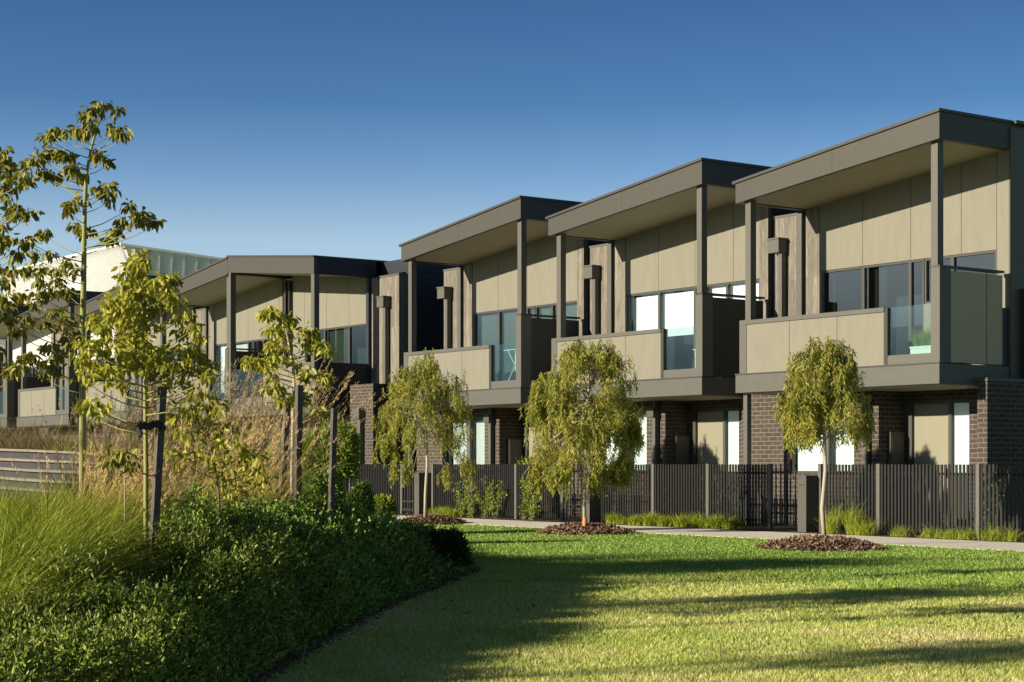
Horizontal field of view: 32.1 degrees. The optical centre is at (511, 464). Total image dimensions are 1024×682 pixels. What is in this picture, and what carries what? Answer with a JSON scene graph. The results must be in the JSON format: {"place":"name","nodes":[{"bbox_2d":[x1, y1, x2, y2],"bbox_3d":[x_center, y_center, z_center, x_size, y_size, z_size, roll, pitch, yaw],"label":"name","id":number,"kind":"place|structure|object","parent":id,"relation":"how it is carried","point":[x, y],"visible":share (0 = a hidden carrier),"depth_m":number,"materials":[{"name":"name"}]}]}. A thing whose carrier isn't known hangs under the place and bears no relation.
{"place":"outdoors","nodes":[
{"label":"outdoors","id":0,"kind":"place"},
{"bbox_2d":[0,416,124,451],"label":"dry grass","id":1,"kind":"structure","parent":0,"point":[20,442],"depth_m":28.76,"materials":[{"name":"beige plant"}]},
{"bbox_2d":[13,427,168,462],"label":"dry grass","id":2,"kind":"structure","parent":0,"point":[58,448],"depth_m":28.18,"materials":[{"name":"beige plant"}]},
{"bbox_2d":[19,387,202,501],"bbox_3d":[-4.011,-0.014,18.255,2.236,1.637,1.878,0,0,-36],"label":"feather grass","id":3,"kind":"object","parent":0,"point":[139,415],"depth_m":18.13,"materials":[{"name":"plant"}]},
{"bbox_2d":[0,243,222,303],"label":"metal building","id":4,"kind":"structure","parent":0,"point":[102,262],"depth_m":94.05,"materials":[{"name":"white paint"}]},
{"bbox_2d":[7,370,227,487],"bbox_3d":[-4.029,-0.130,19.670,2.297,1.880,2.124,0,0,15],"label":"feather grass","id":5,"kind":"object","parent":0,"point":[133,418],"depth_m":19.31,"materials":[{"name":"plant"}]},
{"bbox_2d":[0,463,249,639],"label":"strap grass","id":6,"kind":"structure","parent":0,"point":[24,522],"depth_m":10.87,"materials":[{"name":"green plant"}]},
{"bbox_2d":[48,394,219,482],"bbox_3d":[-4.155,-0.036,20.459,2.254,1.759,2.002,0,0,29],"label":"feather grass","id":7,"kind":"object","parent":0,"point":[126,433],"depth_m":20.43,"materials":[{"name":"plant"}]},
{"bbox_2d":[48,380,264,497],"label":"feather grass","id":8,"kind":"object","parent":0,"point":[152,437],"depth_m":17.85,"materials":[{"name":"plant"}]},
{"bbox_2d":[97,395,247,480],"bbox_3d":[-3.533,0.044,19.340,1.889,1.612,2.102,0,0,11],"label":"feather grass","id":9,"kind":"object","parent":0,"point":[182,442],"depth_m":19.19,"materials":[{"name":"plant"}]},
{"bbox_2d":[0,499,416,681],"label":"garden bed ground","id":10,"kind":"structure","parent":0,"point":[221,649],"depth_m":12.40,"materials":[{"name":"green plant"}]},
{"bbox_2d":[0,145,44,387],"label":"young tree","id":11,"kind":"object","parent":10,"relation":"on","point":[10,370],"visible":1,"depth_m":12.42,"materials":[{"name":"green plant"}]},
{"bbox_2d":[0,448,142,504],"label":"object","id":12,"kind":"structure","parent":10,"relation":"on","point":[17,456],"depth_m":25.71,"materials":[{"name":"grey wood"}]},
{"bbox_2d":[0,100,167,501],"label":"young tree","id":13,"kind":"object","parent":10,"relation":"on","point":[83,232],"visible":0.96,"depth_m":13.48,"materials":[{"name":"green plant"}]},
{"bbox_2d":[94,443,143,534],"bbox_3d":[-2.681,0.436,12.201,0.368,1.161,0.431,0,0,-12],"label":"young tree","id":14,"kind":"object","parent":10,"relation":"on","point":[119,457],"visible":0.97,"depth_m":12.08,"materials":[{"name":"green plant"}]},
{"bbox_2d":[7,426,250,533],"bbox_3d":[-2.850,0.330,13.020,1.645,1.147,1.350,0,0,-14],"label":"feather grass","id":15,"kind":"object","parent":10,"relation":"on","point":[138,481],"depth_m":12.86,"materials":[{"name":"plant"}]},
{"bbox_2d":[61,247,220,577],"bbox_3d":[-2.409,-0.150,11.511,1.045,2.500,0.955,0,0,-9],"label":"young tree","id":16,"kind":"object","parent":10,"relation":"on","point":[146,288],"visible":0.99,"depth_m":11.39,"materials":[{"name":"green plant"}]},
{"bbox_2d":[148,387,166,586],"bbox_3d":[-2.296,0.305,11.450,0.153,1.607,0.063,0,0,0],"label":"tree stake","id":17,"kind":"object","parent":10,"relation":"on","point":[157,466],"visible":0.64,"depth_m":11.43,"materials":[{"name":"grey wood"}]},
{"bbox_2d":[136,420,165,476],"bbox_3d":[-2.327,-0.101,11.332,0.144,0.365,0.245,0,0,32],"label":"tree tie","id":18,"kind":"object","parent":17,"relation":"attached to","point":[144,425],"visible":1,"depth_m":11.31,"materials":[{"name":"black rubber"}]},
{"bbox_2d":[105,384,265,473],"bbox_3d":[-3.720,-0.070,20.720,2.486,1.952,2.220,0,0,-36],"label":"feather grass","id":19,"kind":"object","parent":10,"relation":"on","point":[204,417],"depth_m":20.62,"materials":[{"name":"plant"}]},
{"bbox_2d":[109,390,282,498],"bbox_3d":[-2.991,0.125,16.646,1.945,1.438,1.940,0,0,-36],"label":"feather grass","id":20,"kind":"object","parent":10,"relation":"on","point":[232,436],"depth_m":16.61,"materials":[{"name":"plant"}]},
{"bbox_2d":[92,361,325,485],"bbox_3d":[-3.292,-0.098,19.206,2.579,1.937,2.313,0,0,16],"label":"feather grass","id":21,"kind":"object","parent":10,"relation":"on","point":[231,403],"depth_m":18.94,"materials":[{"name":"plant"}]},
{"bbox_2d":[155,391,278,529],"bbox_3d":[-2.114,0.290,12.789,0.947,1.657,0.755,0,0,1],"label":"young tree","id":22,"kind":"object","parent":10,"relation":"on","point":[244,455],"visible":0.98,"depth_m":12.79,"materials":[{"name":"green plant"}]},
{"bbox_2d":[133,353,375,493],"bbox_3d":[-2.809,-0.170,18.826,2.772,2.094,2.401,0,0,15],"label":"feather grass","id":23,"kind":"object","parent":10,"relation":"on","point":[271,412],"depth_m":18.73,"materials":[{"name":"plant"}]},
{"bbox_2d":[41,471,483,620],"bbox_3d":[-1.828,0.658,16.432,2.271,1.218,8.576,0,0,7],"label":"shrub bed","id":24,"kind":"object","parent":10,"relation":"on","point":[382,554],"visible":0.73,"depth_m":15.46,"materials":[{"name":"green plant"}]},
{"bbox_2d":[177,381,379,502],"bbox_3d":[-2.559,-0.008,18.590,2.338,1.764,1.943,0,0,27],"label":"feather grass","id":25,"kind":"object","parent":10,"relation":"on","point":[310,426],"depth_m":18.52,"materials":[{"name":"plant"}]},
{"bbox_2d":[148,345,409,513],"bbox_3d":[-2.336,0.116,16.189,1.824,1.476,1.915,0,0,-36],"label":"feather grass","id":26,"kind":"object","parent":10,"relation":"on","point":[273,452],"depth_m":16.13,"materials":[{"name":"plant"}]},
{"bbox_2d":[278,398,290,495],"bbox_3d":[-2.144,0.166,16.600,0.170,1.573,0.070,0,0,0],"label":"tree stake","id":27,"kind":"object","parent":10,"relation":"on","point":[285,432],"visible":0.5,"depth_m":16.58,"materials":[{"name":"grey wood"}]},
{"bbox_2d":[239,304,336,504],"bbox_3d":[-2.067,-0.232,16.367,0.914,2.463,0.719,0,0,-1],"label":"young tree","id":28,"kind":"object","parent":10,"relation":"on","point":[286,325],"visible":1,"depth_m":16.29,"materials":[{"name":"green plant"}]},
{"bbox_2d":[293,385,302,503],"bbox_3d":[-1.954,0.154,16.200,0.079,1.745,0.072,0,0,-36],"label":"tree stake","id":29,"kind":"object","parent":10,"relation":"on","point":[298,421],"visible":0.64,"depth_m":16.18,"materials":[{"name":"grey wood"}]},
{"bbox_2d":[302,424,321,479],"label":"tall shrub","id":30,"kind":"object","parent":10,"relation":"on","point":[310,447],"visible":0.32,"depth_m":29.84,"materials":[{"name":"green plant"}]},
{"bbox_2d":[302,465,346,509],"bbox_3d":[-2.770,0.551,26.002,0.783,1.107,0.767,0,0,-36],"label":"tall shrub","id":31,"kind":"object","parent":10,"relation":"on","point":[338,481],"visible":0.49,"depth_m":25.81,"materials":[{"name":"green plant"}]},
{"bbox_2d":[315,420,344,480],"bbox_3d":[-3.137,0.186,30.147,0.714,1.937,1.092,0,0,-2],"label":"tall shrub","id":32,"kind":"object","parent":10,"relation":"on","point":[326,436],"visible":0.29,"depth_m":29.83,"materials":[{"name":"green plant"}]},
{"bbox_2d":[328,408,337,516],"bbox_3d":[-1.625,0.313,16.000,0.086,1.632,0.074,0,0,-36],"label":"tree stake","id":33,"kind":"object","parent":10,"relation":"on","point":[332,454],"visible":0.57,"depth_m":15.98,"materials":[{"name":"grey wood"}]},
{"bbox_2d":[336,418,363,495],"bbox_3d":[-2.829,0.197,30.172,0.688,1.976,1.018,0,0,10],"label":"tall shrub","id":34,"kind":"object","parent":10,"relation":"on","point":[351,448],"visible":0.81,"depth_m":29.87,"materials":[{"name":"green plant"}]},
{"bbox_2d":[230,565,482,681],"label":"bed edge mulch","id":35,"kind":"object","parent":10,"relation":"on","point":[278,667],"visible":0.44,"depth_m":12.47,"materials":[{"name":"brown plant"}]},
{"bbox_2d":[341,479,376,512],"bbox_3d":[-1.827,0.610,21.008,0.462,0.888,0.474,0,0,-36],"label":"upright shrub","id":36,"kind":"object","parent":10,"relation":"on","point":[361,489],"visible":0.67,"depth_m":20.92,"materials":[{"name":"green plant"}]},
{"bbox_2d":[374,493,398,516],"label":"round shrub","id":37,"kind":"object","parent":10,"relation":"on","point":[387,501],"visible":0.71,"depth_m":29.86,"materials":[{"name":"green plant"}]},
{"bbox_2d":[424,525,473,567],"bbox_3d":[-0.680,0.933,18.736,0.531,0.601,0.782,0,0,-15],"label":"round shrub","id":38,"kind":"object","parent":10,"relation":"on","point":[446,541],"visible":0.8,"depth_m":18.48,"materials":[{"name":"green plant"}]},
{"bbox_2d":[0,0,1023,340],"label":"sky","id":39,"kind":"structure","parent":0,"point":[360,129],"materials":[{"name":"blue"}]},
{"bbox_2d":[258,508,1023,681],"bbox_3d":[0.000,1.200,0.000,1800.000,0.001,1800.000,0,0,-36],"label":"lawn","id":40,"kind":"structure","parent":0,"point":[655,557],"depth_m":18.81,"materials":[{"name":"green plant"}]},
{"bbox_2d":[0,303,64,445],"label":"townhouse","id":41,"kind":"structure","parent":40,"relation":"on","point":[9,400],"depth_m":69.21,"materials":[{"name":"brown metal"}]},
{"bbox_2d":[16,290,121,452],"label":"townhouse","id":42,"kind":"structure","parent":40,"relation":"on","point":[46,399],"depth_m":65.17,"materials":[{"name":"brown metal"}]},
{"bbox_2d":[78,275,208,464],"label":"townhouse","id":43,"kind":"structure","parent":40,"relation":"on","point":[92,306],"depth_m":60.54,"materials":[{"name":"brown metal"}]},
{"bbox_2d":[155,257,380,474],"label":"townhouse","id":44,"kind":"structure","parent":40,"relation":"on","point":[206,286],"depth_m":55.48,"materials":[{"name":"brown metal"}]},
{"bbox_2d":[215,340,272,398],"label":"sliding door","id":45,"kind":"structure","parent":44,"relation":"in","point":[219,348],"depth_m":57.66,"materials":[{"name":"glass"}]},
{"bbox_2d":[226,255,463,507],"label":"townhouse","id":46,"kind":"structure","parent":40,"relation":"on","point":[354,311],"depth_m":49.49,"materials":[{"name":"grey metal"}]},
{"bbox_2d":[305,324,365,363],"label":"window","id":47,"kind":"structure","parent":46,"relation":"in","point":[349,342],"depth_m":51.93,"materials":[{"name":"glass"}]},
{"bbox_2d":[397,513,467,524],"bbox_3d":[-1.621,1.127,36.112,1.461,0.287,2.088,0,0,10],"label":"mulch mound","id":48,"kind":"object","parent":40,"relation":"on","point":[442,519],"visible":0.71,"depth_m":35.59,"materials":[{"name":"soil"}]},
{"bbox_2d":[370,347,480,516],"bbox_3d":[-1.759,-0.589,35.791,1.910,3.539,1.748,0,0,-36],"label":"weeping tree","id":49,"kind":"object","parent":48,"relation":"on","point":[408,386],"visible":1,"depth_m":35.69,"materials":[{"name":"green plant"}]},
{"bbox_2d":[399,195,614,513],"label":"townhouse","id":50,"kind":"structure","parent":40,"relation":"on","point":[497,293],"depth_m":43.56,"materials":[{"name":"beige concrete"}]},
{"bbox_2d":[448,417,484,469],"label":"window","id":51,"kind":"structure","parent":50,"relation":"in","point":[478,427],"depth_m":44.70,"materials":[{"name":"glass"}]},
{"bbox_2d":[474,306,542,387],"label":"sliding door","id":52,"kind":"structure","parent":50,"relation":"in","point":[497,328],"depth_m":44.87,"materials":[{"name":"glass"}]},
{"bbox_2d":[523,415,554,513],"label":"door","id":53,"kind":"structure","parent":50,"relation":"in","point":[527,451],"depth_m":43.71,"materials":[{"name":"metal"}]},
{"bbox_2d":[535,301,576,319],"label":"window","id":54,"kind":"structure","parent":50,"relation":"in","point":[571,307],"depth_m":43.03,"materials":[{"name":"glass"}]},
{"bbox_2d":[533,520,634,534],"bbox_3d":[1.272,1.125,30.956,1.925,0.282,2.003,0,0,-36],"label":"mulch mound","id":55,"kind":"object","parent":40,"relation":"on","point":[577,528],"visible":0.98,"depth_m":30.43,"materials":[{"name":"soil"}]},
{"bbox_2d":[518,338,645,525],"bbox_3d":[1.223,-0.502,30.564,1.939,3.366,1.765,0,0,-36],"label":"weeping tree","id":56,"kind":"object","parent":55,"relation":"on","point":[589,428],"visible":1,"depth_m":30.42,"materials":[{"name":"green plant"}]},
{"bbox_2d":[545,157,805,518],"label":"townhouse","id":57,"kind":"structure","parent":40,"relation":"on","point":[665,273],"depth_m":38.38,"materials":[{"name":"beige concrete"}]},
{"bbox_2d":[600,411,646,470],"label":"window","id":58,"kind":"structure","parent":57,"relation":"in","point":[642,460],"depth_m":39.41,"materials":[{"name":"glass"}]},
{"bbox_2d":[628,286,718,369],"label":"sliding door","id":59,"kind":"structure","parent":57,"relation":"in","point":[674,310],"depth_m":40.13,"materials":[{"name":"glass"}]},
{"bbox_2d":[691,407,738,516],"bbox_3d":[4.389,0.000,38.185,0.100,2.400,1.510,0,0,-36],"label":"door","id":60,"kind":"structure","parent":57,"relation":"in","point":[714,431],"depth_m":38.22,"materials":[{"name":"metal"}]},
{"bbox_2d":[707,279,758,300],"bbox_3d":[5.365,-3.450,38.325,1.650,0.920,1.758,0,0,-36],"label":"window","id":61,"kind":"structure","parent":57,"relation":"in","point":[737,287],"depth_m":37.98,"materials":[{"name":"glass"}]},
{"bbox_2d":[756,533,886,551],"bbox_3d":[4.399,1.119,25.323,1.947,0.275,2.014,0,0,-36],"label":"mulch mound","id":62,"kind":"object","parent":40,"relation":"on","point":[821,543],"visible":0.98,"depth_m":24.81,"materials":[{"name":"wood"}]},
{"bbox_2d":[773,334,877,534],"bbox_3d":[4.600,-0.361,26.076,1.412,3.087,1.158,0,0,24],"label":"weeping tree","id":63,"kind":"object","parent":62,"relation":"on","point":[832,381],"visible":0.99,"depth_m":25.97,"materials":[{"name":"green plant"}]},
{"bbox_2d":[732,108,1023,531],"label":"townhouse","id":64,"kind":"structure","parent":40,"relation":"on","point":[892,235],"depth_m":33.23,"materials":[{"name":"beige paint"}]},
{"bbox_2d":[791,404,853,472],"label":"window","id":65,"kind":"structure","parent":64,"relation":"in","point":[843,455],"depth_m":35.01,"materials":[{"name":"glass"}]},
{"bbox_2d":[822,259,980,354],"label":"sliding door","id":66,"kind":"structure","parent":64,"relation":"in","point":[898,286],"depth_m":35.81,"materials":[{"name":"glass"}]},
{"bbox_2d":[903,326,930,353],"bbox_3d":[7.400,-2.107,31.499,0.731,0.713,1.052,0,0,-36],"label":"planter","id":67,"kind":"object","parent":64,"relation":"on","point":[923,344],"visible":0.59,"depth_m":31.50,"materials":[{"name":"white paint"}]},
{"bbox_2d":[906,399,968,528],"bbox_3d":[7.972,0.000,33.199,0.100,2.400,1.510,0,0,-36],"label":"door","id":68,"kind":"structure","parent":64,"relation":"in","point":[937,431],"depth_m":33.24,"materials":[{"name":"metal"}]},
{"bbox_2d":[924,250,995,303],"bbox_3d":[8.949,-3.450,33.340,1.650,0.920,1.758,0,0,-36],"label":"window","id":69,"kind":"structure","parent":64,"relation":"in","point":[987,259],"depth_m":33.53,"materials":[{"name":"glass"}]},
{"bbox_2d":[396,510,1023,542],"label":"front garden soil","id":70,"kind":"structure","parent":0,"point":[783,528],"depth_m":32.89,"materials":[{"name":"brown soil"}]},
{"bbox_2d":[341,464,413,513],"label":"front fence","id":71,"kind":"object","parent":70,"relation":"on","point":[377,477],"visible":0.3,"depth_m":42.96,"materials":[{"name":"metal"}]},
{"bbox_2d":[413,473,430,514],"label":"letterbox pillar","id":72,"kind":"structure","parent":70,"relation":"on","point":[419,481],"depth_m":41.28,"materials":[{"name":"paint"}]},
{"bbox_2d":[440,506,461,516],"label":"grass tussock","id":73,"kind":"object","parent":70,"relation":"on","point":[454,513],"depth_m":40.07,"materials":[{"name":"green plant"}]},
{"bbox_2d":[451,481,469,516],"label":"climbing shrub","id":74,"kind":"object","parent":70,"relation":"on","point":[460,511],"visible":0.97,"depth_m":40.00,"materials":[{"name":"green plant"}]},
{"bbox_2d":[461,485,481,517],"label":"climbing shrub","id":75,"kind":"object","parent":70,"relation":"on","point":[469,509],"visible":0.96,"depth_m":39.68,"materials":[{"name":"green plant"}]},
{"bbox_2d":[469,475,492,517],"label":"climbing shrub","id":76,"kind":"object","parent":70,"relation":"on","point":[486,507],"visible":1,"depth_m":39.22,"materials":[{"name":"green plant"}]},
{"bbox_2d":[485,480,507,518],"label":"climbing shrub","id":77,"kind":"object","parent":70,"relation":"on","point":[492,502],"visible":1,"depth_m":38.89,"materials":[{"name":"green plant"}]},
{"bbox_2d":[431,464,582,520],"bbox_3d":[-0.197,0.598,38.987,0.110,1.205,5.675,0,0,-36],"label":"front fence","id":78,"kind":"object","parent":70,"relation":"on","point":[441,498],"visible":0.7,"depth_m":39.00,"materials":[{"name":"metal"}]},
{"bbox_2d":[518,478,532,519],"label":"climbing shrub","id":79,"kind":"object","parent":70,"relation":"on","point":[524,501],"visible":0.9,"depth_m":38.03,"materials":[{"name":"green plant"}]},
{"bbox_2d":[519,489,540,519],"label":"climbing shrub","id":80,"kind":"object","parent":70,"relation":"on","point":[535,497],"visible":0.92,"depth_m":37.78,"materials":[{"name":"green plant"}]},
{"bbox_2d":[583,474,607,522],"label":"letterbox pillar","id":81,"kind":"structure","parent":70,"relation":"on","point":[593,509],"depth_m":36.10,"materials":[{"name":"paint"}]},
{"bbox_2d":[601,511,623,523],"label":"grass tussock","id":82,"kind":"object","parent":70,"relation":"on","point":[610,518],"depth_m":35.38,"materials":[{"name":"green plant"}]},
{"bbox_2d":[622,513,644,524],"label":"grass tussock","id":83,"kind":"object","parent":70,"relation":"on","point":[632,522],"depth_m":34.80,"materials":[{"name":"green plant"}]},
{"bbox_2d":[634,512,663,525],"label":"grass tussock","id":84,"kind":"object","parent":70,"relation":"on","point":[648,520],"depth_m":34.43,"materials":[{"name":"green plant"}]},
{"bbox_2d":[652,514,674,525],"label":"grass tussock","id":85,"kind":"object","parent":70,"relation":"on","point":[662,522],"depth_m":34.13,"materials":[{"name":"green plant"}]},
{"bbox_2d":[665,512,691,526],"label":"grass tussock","id":86,"kind":"object","parent":70,"relation":"on","point":[678,522],"depth_m":33.73,"materials":[{"name":"green plant"}]},
{"bbox_2d":[684,512,711,527],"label":"grass tussock","id":87,"kind":"object","parent":70,"relation":"on","point":[694,523],"depth_m":33.30,"materials":[{"name":"green plant"}]},
{"bbox_2d":[600,464,796,529],"bbox_3d":[3.434,0.598,33.935,0.110,1.205,5.596,0,0,-36],"label":"front fence","id":88,"kind":"object","parent":70,"relation":"on","point":[626,502],"visible":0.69,"depth_m":33.68,"materials":[{"name":"metal"}]},
{"bbox_2d":[696,513,725,527],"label":"grass tussock","id":89,"kind":"object","parent":70,"relation":"on","point":[711,522],"depth_m":32.99,"materials":[{"name":"green plant"}]},
{"bbox_2d":[716,515,745,528],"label":"grass tussock","id":90,"kind":"object","parent":70,"relation":"on","point":[730,523],"depth_m":32.58,"materials":[{"name":"green plant"}]},
{"bbox_2d":[797,475,817,531],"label":"letterbox pillar","id":91,"kind":"structure","parent":70,"relation":"on","point":[807,493],"depth_m":31.14,"materials":[{"name":"paint"}]},
{"bbox_2d":[809,503,846,533],"bbox_3d":[5.421,0.894,30.570,0.931,0.612,1.006,0,0,-7],"label":"grass tussock","id":92,"kind":"object","parent":70,"relation":"on","point":[834,528],"depth_m":30.50,"materials":[{"name":"green plant"}]},
{"bbox_2d":[831,498,874,533],"bbox_3d":[5.790,0.858,30.176,0.963,0.685,0.875,0,0,1],"label":"grass tussock","id":93,"kind":"object","parent":70,"relation":"on","point":[850,520],"depth_m":30.15,"materials":[{"name":"green plant"}]},
{"bbox_2d":[841,515,881,535],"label":"grass tussock","id":94,"kind":"object","parent":70,"relation":"on","point":[863,530],"depth_m":29.80,"materials":[{"name":"green plant"}]},
{"bbox_2d":[886,524,912,536],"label":"grass tussock","id":95,"kind":"object","parent":70,"relation":"on","point":[900,532],"depth_m":29.26,"materials":[{"name":"green plant"}]},
{"bbox_2d":[818,464,1023,538],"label":"front fence","id":96,"kind":"object","parent":70,"relation":"on","point":[980,473],"visible":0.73,"depth_m":29.22,"materials":[{"name":"metal"}]},
{"bbox_2d":[911,524,947,537],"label":"grass tussock","id":97,"kind":"object","parent":70,"relation":"on","point":[927,535],"depth_m":28.72,"materials":[{"name":"green plant"}]},
{"bbox_2d":[935,527,959,538],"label":"grass tussock","id":98,"kind":"object","parent":70,"relation":"on","point":[949,535],"depth_m":28.43,"materials":[{"name":"green plant"}]},
{"bbox_2d":[945,525,981,539],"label":"grass tussock","id":99,"kind":"object","parent":70,"relation":"on","point":[966,535],"depth_m":28.15,"materials":[{"name":"green plant"}]},
{"bbox_2d":[971,524,1010,540],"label":"grass tussock","id":100,"kind":"object","parent":70,"relation":"on","point":[989,536],"depth_m":27.75,"materials":[{"name":"green plant"}]},
{"bbox_2d":[983,463,1007,536],"bbox_3d":[7.778,0.615,28.886,0.322,1.293,0.754,0,0,-23],"label":"climbing shrub","id":101,"kind":"object","parent":70,"relation":"on","point":[995,501],"visible":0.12,"depth_m":28.83,"materials":[{"name":"plant"}]},
{"bbox_2d":[995,526,1023,541],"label":"grass tussock","id":102,"kind":"object","parent":70,"relation":"on","point":[1009,537],"depth_m":27.46,"materials":[{"name":"green plant"}]},
{"bbox_2d":[397,515,1023,550],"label":"path","id":103,"kind":"structure","parent":0,"point":[947,543],"depth_m":29.79,"materials":[{"name":"concrete"}]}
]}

